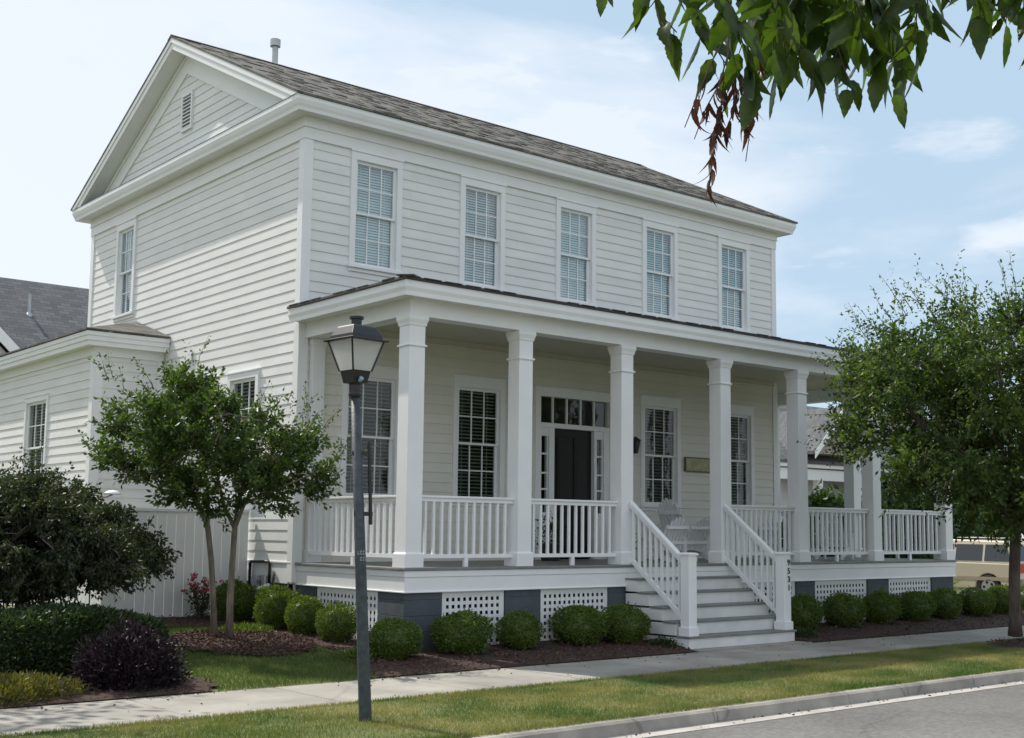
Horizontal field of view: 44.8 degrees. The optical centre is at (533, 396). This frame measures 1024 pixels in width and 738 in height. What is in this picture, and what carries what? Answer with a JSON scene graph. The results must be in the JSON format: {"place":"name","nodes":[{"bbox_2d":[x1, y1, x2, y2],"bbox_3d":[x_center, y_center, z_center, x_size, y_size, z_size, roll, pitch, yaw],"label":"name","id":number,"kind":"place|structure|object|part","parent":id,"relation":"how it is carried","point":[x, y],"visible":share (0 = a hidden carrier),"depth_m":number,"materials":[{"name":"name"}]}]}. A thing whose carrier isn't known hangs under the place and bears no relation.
{"place":"outdoors","nodes":[
{"label":"outdoors","id":0,"kind":"place"},
{"bbox_2d":[0,626,1023,735],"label":"pavement","id":1,"kind":"structure","parent":0,"point":[37,718],"depth_m":12.86,"materials":[{"name":"concrete"}]},
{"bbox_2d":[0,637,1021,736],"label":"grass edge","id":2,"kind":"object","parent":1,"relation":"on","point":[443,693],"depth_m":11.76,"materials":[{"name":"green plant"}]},
{"bbox_2d":[0,0,1023,537],"label":"sky","id":3,"kind":"structure","parent":0,"point":[864,191],"materials":[{"name":"blue"}]},
{"bbox_2d":[0,637,1023,737],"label":"grass verge","id":4,"kind":"object","parent":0,"point":[389,732],"depth_m":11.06,"materials":[{"name":"green plant"}]},
{"bbox_2d":[323,315,388,721],"bbox_3d":[-1.508,1.013,10.413,0.401,3.424,0.438,-6,-9,45],"label":"street lamp","id":5,"kind":"object","parent":4,"relation":"on","point":[356,346],"visible":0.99,"depth_m":10.42,"materials":[{"name":"black metal"}]},
{"bbox_2d":[980,640,1023,647],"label":"mulch ring","id":6,"kind":"object","parent":4,"relation":"on","point":[997,644],"visible":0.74,"depth_m":17.81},
{"bbox_2d":[796,249,1023,636],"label":"street tree","id":7,"kind":"object","parent":6,"relation":"on","point":[895,374],"visible":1,"depth_m":17.72,"materials":[{"name":"green plant"}]},
{"bbox_2d":[1,587,1023,708],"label":"lawn","id":8,"kind":"structure","parent":0,"point":[213,688],"depth_m":13.78,"materials":[{"name":"green plant"}]},
{"bbox_2d":[0,277,88,354],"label":"house","id":9,"kind":"structure","parent":8,"relation":"on","point":[31,312],"depth_m":35.28,"materials":[{"name":"paint"}]},
{"bbox_2d":[0,440,182,610],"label":"bush","id":10,"kind":"object","parent":8,"relation":"on","point":[58,541],"visible":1,"depth_m":13.74,"materials":[{"name":"green plant"}]},
{"bbox_2d":[89,490,120,604],"bbox_3d":[-5.008,2.001,14.487,0.304,1.806,0.198,3,-7,-22],"label":"yard lamp","id":11,"kind":"object","parent":8,"relation":"on","point":[111,492],"visible":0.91,"depth_m":14.56,"materials":[{"name":"white paint"}]},
{"bbox_2d":[0,673,221,707],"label":"mulch bed","id":12,"kind":"object","parent":8,"relation":"on","point":[198,683],"visible":0.2,"depth_m":11.74,"materials":[{"name":"brown soil"}]},
{"bbox_2d":[0,668,99,708],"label":"golden shrub","id":13,"kind":"object","parent":12,"relation":"on","point":[20,683],"visible":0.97,"depth_m":11.36,"materials":[{"name":"yellow plant"}]},
{"bbox_2d":[0,599,171,676],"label":"clipped hedge","id":14,"kind":"object","parent":12,"relation":"on","point":[43,637],"visible":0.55,"depth_m":12.59,"materials":[{"name":"green plant"}]},
{"bbox_2d":[65,608,193,691],"bbox_3d":[-3.985,2.516,12.258,1.214,0.870,1.052,2,-6,-11],"label":"purple shrub","id":15,"kind":"object","parent":12,"relation":"on","point":[111,659],"visible":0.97,"depth_m":12.07,"materials":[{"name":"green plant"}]},
{"bbox_2d":[1,503,248,616],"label":"white fence","id":16,"kind":"object","parent":8,"relation":"on","point":[183,530],"visible":0.19,"depth_m":17.74,"materials":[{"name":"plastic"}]},
{"bbox_2d":[173,630,319,654],"bbox_3d":[-3.559,3.034,15.327,1.761,0.138,2.097,6,-8,-40],"label":"mulch ring","id":17,"kind":"object","parent":8,"relation":"on","point":[263,653],"visible":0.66,"depth_m":14.94,"materials":[{"name":"brown wood"}]},
{"bbox_2d":[77,336,377,636],"bbox_3d":[-3.964,1.168,15.602,3.044,3.989,2.814,6,-8,-40],"label":"crape myrtle","id":18,"kind":"object","parent":17,"relation":"on","point":[199,401],"visible":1,"depth_m":15.35,"materials":[{"name":"green plant"}]},
{"bbox_2d":[83,620,443,692],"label":"grass","id":19,"kind":"structure","parent":8,"relation":"on","point":[264,664],"depth_m":13.55,"materials":[{"name":"green plant"}]},
{"bbox_2d":[155,614,695,677],"bbox_3d":[-1.694,3.239,16.885,6.286,0.335,5.447,6,-8,-40],"label":"mulch bed","id":20,"kind":"object","parent":8,"relation":"on","point":[500,662],"visible":0.35,"depth_m":15.49,"materials":[{"name":"brown wood"}]},
{"bbox_2d":[181,572,223,618],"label":"rose bush","id":21,"kind":"object","parent":20,"relation":"on","point":[202,607],"visible":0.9,"depth_m":17.50,"materials":[{"name":"green plant"}]},
{"bbox_2d":[216,576,257,620],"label":"boxwood shrub","id":22,"kind":"object","parent":20,"relation":"on","point":[244,601],"visible":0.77,"depth_m":17.39,"materials":[{"name":"green plant"}]},
{"bbox_2d":[218,621,275,631],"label":"groundcover plant","id":23,"kind":"object","parent":20,"relation":"on","point":[256,627],"visible":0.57,"depth_m":16.39,"materials":[{"name":"green plant"}]},
{"bbox_2d":[252,580,302,628],"bbox_3d":[-3.507,2.873,16.995,0.673,0.696,0.619,2,-6,-11],"label":"boxwood shrub","id":24,"kind":"object","parent":20,"relation":"on","point":[273,604],"visible":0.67,"depth_m":16.81,"materials":[{"name":"green plant"}]},
{"bbox_2d":[283,592,324,633],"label":"boxwood shrub","id":25,"kind":"object","parent":20,"relation":"on","point":[300,611],"visible":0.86,"depth_m":16.41,"materials":[{"name":"green plant"}]},
{"bbox_2d":[315,600,356,640],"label":"boxwood shrub","id":26,"kind":"object","parent":20,"relation":"on","point":[337,623],"visible":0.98,"depth_m":15.83,"materials":[{"name":"green plant"}]},
{"bbox_2d":[330,647,382,661],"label":"groundcover plant","id":27,"kind":"object","parent":20,"relation":"on","point":[350,652],"visible":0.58,"depth_m":14.61,"materials":[{"name":"green plant"}]},
{"bbox_2d":[369,617,423,659],"bbox_3d":[-1.645,2.880,14.791,0.743,0.550,0.748,-2,-7,20],"label":"boxwood shrub","id":28,"kind":"object","parent":20,"relation":"on","point":[390,638],"visible":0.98,"depth_m":14.59,"materials":[{"name":"green plant"}]},
{"bbox_2d":[428,606,494,654],"bbox_3d":[-0.892,2.926,15.427,0.798,0.610,0.782,4,-7,-29],"label":"boxwood shrub","id":29,"kind":"object","parent":20,"relation":"on","point":[459,631],"visible":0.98,"depth_m":15.22,"materials":[{"name":"green plant"}]},
{"bbox_2d":[491,607,545,648],"bbox_3d":[-0.190,3.017,16.073,0.679,0.590,0.629,-5,-8,43],"label":"boxwood shrub","id":30,"kind":"object","parent":20,"relation":"on","point":[518,629],"visible":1,"depth_m":15.91,"materials":[{"name":"green plant"}]},
{"bbox_2d":[545,601,610,644],"bbox_3d":[0.601,3.073,16.788,0.817,0.591,0.832,-4,-8,38],"label":"boxwood shrub","id":31,"kind":"object","parent":20,"relation":"on","point":[579,624],"visible":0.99,"depth_m":16.59,"materials":[{"name":"green plant"}]},
{"bbox_2d":[600,601,651,643],"bbox_3d":[1.261,3.132,17.108,0.741,0.623,0.755,6,-8,-40],"label":"boxwood shrub","id":32,"kind":"object","parent":20,"relation":"on","point":[628,624],"visible":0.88,"depth_m":16.91,"materials":[{"name":"green plant"}]},
{"bbox_2d":[647,635,679,648],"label":"groundcover plant","id":33,"kind":"object","parent":20,"relation":"on","point":[666,641],"visible":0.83,"depth_m":16.87,"materials":[{"name":"green plant"}]},
{"bbox_2d":[0,34,956,648],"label":"house","id":34,"kind":"structure","parent":8,"relation":"on","point":[558,326],"depth_m":19.93,"materials":[{"name":"white paint"}]},
{"bbox_2d":[21,392,49,475],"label":"window","id":35,"kind":"structure","parent":34,"relation":"in","point":[36,415],"depth_m":22.86,"materials":[{"name":"white glass"}]},
{"bbox_2d":[111,216,137,322],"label":"window","id":36,"kind":"structure","parent":34,"relation":"in","point":[126,240],"depth_m":23.17,"materials":[{"name":"white paint"}]},
{"bbox_2d":[223,367,260,501],"bbox_3d":[-4.297,0.619,19.032,0.490,2.005,1.060,6,-8,-40],"label":"window","id":37,"kind":"structure","parent":34,"relation":"in","point":[247,382],"depth_m":19.11,"materials":[{"name":"white paint"}]},
{"bbox_2d":[248,560,274,596],"bbox_3d":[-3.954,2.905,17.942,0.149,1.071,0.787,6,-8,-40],"label":"utility meter","id":38,"kind":"object","parent":34,"relation":"attached to","point":[254,581],"visible":0.68,"depth_m":17.93,"materials":[{"name":"black metal"}]},
{"bbox_2d":[338,365,398,503],"bbox_3d":[-2.538,0.577,18.585,1.070,2.065,0.490,6,-8,-40],"label":"window","id":39,"kind":"structure","parent":34,"relation":"in","point":[379,397],"depth_m":18.69,"materials":[{"name":"white glass"}]},
{"bbox_2d":[347,148,403,276],"bbox_3d":[-2.508,-2.739,18.944,0.960,1.855,0.490,6,-8,-40],"label":"window","id":40,"kind":"structure","parent":34,"relation":"in","point":[376,180],"depth_m":18.93,"materials":[{"name":"white glass"}]},
{"bbox_2d":[451,374,506,506],"bbox_3d":[-0.991,0.731,19.881,1.070,2.065,0.490,6,-8,-40],"label":"window","id":41,"kind":"structure","parent":34,"relation":"in","point":[478,427],"depth_m":19.98,"materials":[{"name":"glass"}]},
{"bbox_2d":[458,174,506,291],"bbox_3d":[-0.949,-2.583,20.250,0.960,1.855,0.490,6,-8,-40],"label":"window","id":42,"kind":"structure","parent":34,"relation":"in","point":[482,212],"depth_m":20.28,"materials":[{"name":"white glass"}]},
{"bbox_2d":[535,511,573,560],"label":"potted plant","id":43,"kind":"object","parent":34,"relation":"on","point":[550,546],"visible":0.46,"depth_m":19.73,"materials":[{"name":"green plant"}]},
{"bbox_2d":[554,429,590,557],"bbox_3d":[0.643,1.655,21.022,0.900,2.165,0.062,6,-8,-40],"label":"door","id":44,"kind":"structure","parent":34,"relation":"in","point":[572,448],"depth_m":21.04,"materials":[{"name":"black paint"}]},
{"bbox_2d":[554,197,597,306],"bbox_3d":[0.610,-2.427,21.557,0.960,1.855,0.490,6,-8,-40],"label":"window","id":45,"kind":"structure","parent":34,"relation":"in","point":[575,242],"depth_m":21.57,"materials":[{"name":"white glass"}]},
{"bbox_2d":[633,436,640,453],"bbox_3d":[1.779,0.855,21.823,0.141,0.309,0.211,6,-8,-40],"label":"wall lantern","id":46,"kind":"object","parent":34,"relation":"attached to","point":[636,442],"depth_m":21.76,"materials":[{"name":"black metal"}]},
{"bbox_2d":[641,218,679,320],"bbox_3d":[2.200,-2.268,22.889,0.960,1.855,0.490,6,-8,-40],"label":"window","id":47,"kind":"structure","parent":34,"relation":"in","point":[659,239],"depth_m":22.92,"materials":[{"name":"white paint"}]},
{"bbox_2d":[639,394,682,510],"bbox_3d":[2.177,1.048,22.536,1.070,2.065,0.490,6,-8,-40],"label":"window","id":48,"kind":"structure","parent":34,"relation":"in","point":[660,417],"depth_m":22.64,"materials":[{"name":"glass"}]},
{"bbox_2d":[636,517,690,561],"bbox_3d":[2.158,2.314,20.055,0.773,0.712,0.720,5,-8,-38],"label":"adirondack chair","id":49,"kind":"object","parent":34,"relation":"on","point":[675,531],"visible":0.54,"depth_m":19.91,"materials":[{"name":"white paint"}]},
{"bbox_2d":[652,498,709,560],"bbox_3d":[2.561,2.287,21.328,0.900,1.047,0.840,6,-8,-40],"label":"adirondack chair","id":50,"kind":"object","parent":34,"relation":"on","point":[669,511],"visible":0.27,"depth_m":21.19,"materials":[{"name":"white paint"}]},
{"bbox_2d":[664,518,709,561],"bbox_3d":[2.567,2.355,20.398,0.773,0.712,0.720,6,-9,-44],"label":"adirondack chair","id":51,"kind":"object","parent":34,"relation":"on","point":[699,531],"visible":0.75,"depth_m":20.29,"materials":[{"name":"white paint"}]},
{"bbox_2d":[684,457,709,472],"bbox_3d":[3.077,1.275,22.996,0.770,0.270,0.033,6,-8,-40],"label":"wall plaque","id":52,"kind":"object","parent":34,"relation":"attached to","point":[695,464],"depth_m":22.94,"materials":[{"name":"metal"}]},
{"bbox_2d":[717,236,751,332],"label":"window","id":53,"kind":"structure","parent":34,"relation":"in","point":[733,260],"depth_m":24.24,"materials":[{"name":"white glass"}]},
{"bbox_2d":[731,404,754,512],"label":"window","id":54,"kind":"structure","parent":34,"relation":"in","point":[742,416],"depth_m":24.00,"materials":[{"name":"glass"}]},
{"bbox_2d":[736,519,782,559],"bbox_3d":[3.980,2.518,21.778,0.773,0.712,0.720,4,-7,-30],"label":"adirondack chair","id":55,"kind":"object","parent":34,"relation":"on","point":[753,556],"visible":0.22,"depth_m":21.61,"materials":[{"name":"white paint"}]},
{"bbox_2d":[778,423,778,501],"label":"window","id":56,"kind":"structure","parent":34,"relation":"in","point":[778,423],"depth_m":26.64,"materials":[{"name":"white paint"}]},
{"bbox_2d":[814,512,857,559],"bbox_3d":[5.543,2.562,22.881,0.714,0.890,0.765,-3,-7,30],"label":"adirondack chair","id":57,"kind":"object","parent":34,"relation":"on","point":[842,557],"visible":0.37,"depth_m":22.72,"materials":[{"name":"white paint"}]},
{"bbox_2d":[0,609,1023,705],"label":"mulch chips","id":58,"kind":"object","parent":8,"relation":"on","point":[196,639],"visible":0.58,"depth_m":15.45,"materials":[{"name":"brown wood"}]},
{"bbox_2d":[691,641,811,651],"bbox_3d":[3.057,3.609,17.456,2.420,0.196,0.285,6,-8,-40],"label":"landing","id":59,"kind":"object","parent":8,"relation":"on","point":[748,646],"visible":0.29,"depth_m":17.34,"materials":[{"name":"concrete"}]},
{"bbox_2d":[779,406,1009,550],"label":"house","id":60,"kind":"structure","parent":8,"relation":"on","point":[818,468],"depth_m":46.82,"materials":[{"name":"paint"}]},
{"bbox_2d":[769,611,1023,641],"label":"mulch bed","id":61,"kind":"object","parent":8,"relation":"on","point":[842,635],"visible":0.41,"depth_m":20.63,"materials":[{"name":"brown wood"}]},
{"bbox_2d":[793,626,820,637],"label":"groundcover plant","id":62,"kind":"object","parent":61,"relation":"on","point":[806,632],"visible":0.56,"depth_m":18.73,"materials":[{"name":"green plant"}]},
{"bbox_2d":[791,591,824,630],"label":"boxwood shrub","id":63,"kind":"object","parent":61,"relation":"on","point":[807,612],"visible":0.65,"depth_m":19.39,"materials":[{"name":"green plant"}]},
{"bbox_2d":[820,591,865,626],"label":"boxwood shrub","id":64,"kind":"object","parent":61,"relation":"on","point":[844,610],"visible":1,"depth_m":20.25,"materials":[{"name":"green plant"}]},
{"bbox_2d":[861,587,903,623],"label":"boxwood shrub","id":65,"kind":"object","parent":61,"relation":"on","point":[882,606],"visible":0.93,"depth_m":21.00,"materials":[{"name":"green plant"}]},
{"bbox_2d":[897,588,937,620],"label":"boxwood shrub","id":66,"kind":"object","parent":61,"relation":"on","point":[915,605],"visible":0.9,"depth_m":21.69,"materials":[{"name":"green plant"}]},
{"bbox_2d":[910,575,966,595],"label":"ornamental grass","id":67,"kind":"object","parent":61,"relation":"on","point":[957,589],"depth_m":25.55,"materials":[{"name":"green plant"}]},
{"bbox_2d":[929,586,962,618],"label":"boxwood shrub","id":68,"kind":"object","parent":61,"relation":"on","point":[948,603],"visible":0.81,"depth_m":22.36,"materials":[{"name":"green plant"}]},
{"bbox_2d":[958,585,998,615],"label":"boxwood shrub","id":69,"kind":"object","parent":61,"relation":"on","point":[975,601],"visible":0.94,"depth_m":23.14,"materials":[{"name":"green plant"}]},
{"bbox_2d":[986,583,1022,613],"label":"boxwood shrub","id":70,"kind":"object","parent":61,"relation":"on","point":[1002,602],"visible":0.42,"depth_m":23.77,"materials":[{"name":"green plant"}]},
{"bbox_2d":[1020,584,1023,610],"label":"boxwood shrub","id":71,"kind":"object","parent":61,"relation":"on","point":[1022,593],"visible":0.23,"depth_m":24.57,"materials":[{"name":"green plant"}]},
{"bbox_2d":[596,0,1023,206],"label":"shade tree","id":72,"kind":"object","parent":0,"point":[782,39],"visible":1,"depth_m":2.41,"materials":[{"name":"green plant"}]},
{"bbox_2d":[650,685,1023,737],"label":"road","id":73,"kind":"structure","parent":0,"point":[995,713],"depth_m":11.40,"materials":[{"name":"grey asphalt"}]},
{"bbox_2d":[910,537,1023,590],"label":"parked car","id":74,"kind":"object","parent":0,"point":[980,565],"visible":0.21,"depth_m":37.29,"materials":[{"name":"beige paint"}]},
{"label":"side window","id":75,"kind":"part","parent":74,"relation":"part of","materials":[{"name":"grey glass"}]},
{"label":"side window","id":76,"kind":"part","parent":74,"relation":"part of","materials":[{"name":"grey glass"}]},
{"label":"rear window","id":77,"kind":"part","parent":74,"relation":"part of","materials":[{"name":"grey glass"}]},
{"label":"ground","id":78,"kind":"structure","parent":0,"visible":0},
{"bbox_2d":[465,668,1023,737],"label":"kerb","id":79,"kind":"structure","parent":78,"relation":"on","point":[629,725],"depth_m":11.65,"materials":[{"name":"concrete"}]},
{"bbox_2d":[408,663,1023,737],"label":"grass edge","id":80,"kind":"object","parent":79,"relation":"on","point":[658,711],"depth_m":11.43,"materials":[{"name":"green plant"}]},
{"bbox_2d":[605,680,1023,737],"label":"gutter","id":81,"kind":"object","parent":78,"relation":"on","point":[663,732],"depth_m":11.92,"materials":[{"name":"concrete"}]},
{"bbox_2d":[781,478,883,556],"bbox_3d":[6.420,3.421,27.028,2.652,3.292,2.564,6,-8,-40],"label":"broadleaf tree","id":82,"kind":"object","parent":78,"relation":"on","point":[823,497],"visible":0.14,"depth_m":26.75,"materials":[{"name":"green plant"}]},
{"bbox_2d":[861,462,965,558],"bbox_3d":[9.973,3.812,34.011,3.473,4.084,3.391,2,-6,-16],"label":"broadleaf tree","id":83,"kind":"object","parent":78,"relation":"on","point":[885,488],"visible":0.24,"depth_m":33.36,"materials":[{"name":"green plant"}]},
{"bbox_2d":[912,489,996,539],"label":"broadleaf tree","id":84,"kind":"object","parent":78,"relation":"on","point":[978,530],"visible":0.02,"depth_m":46.23,"materials":[{"name":"green plant"}]},
{"bbox_2d":[954,434,1023,540],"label":"broadleaf tree","id":85,"kind":"object","parent":78,"relation":"on","point":[1000,536],"visible":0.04,"depth_m":50.69,"materials":[{"name":"green plant"}]}
]}

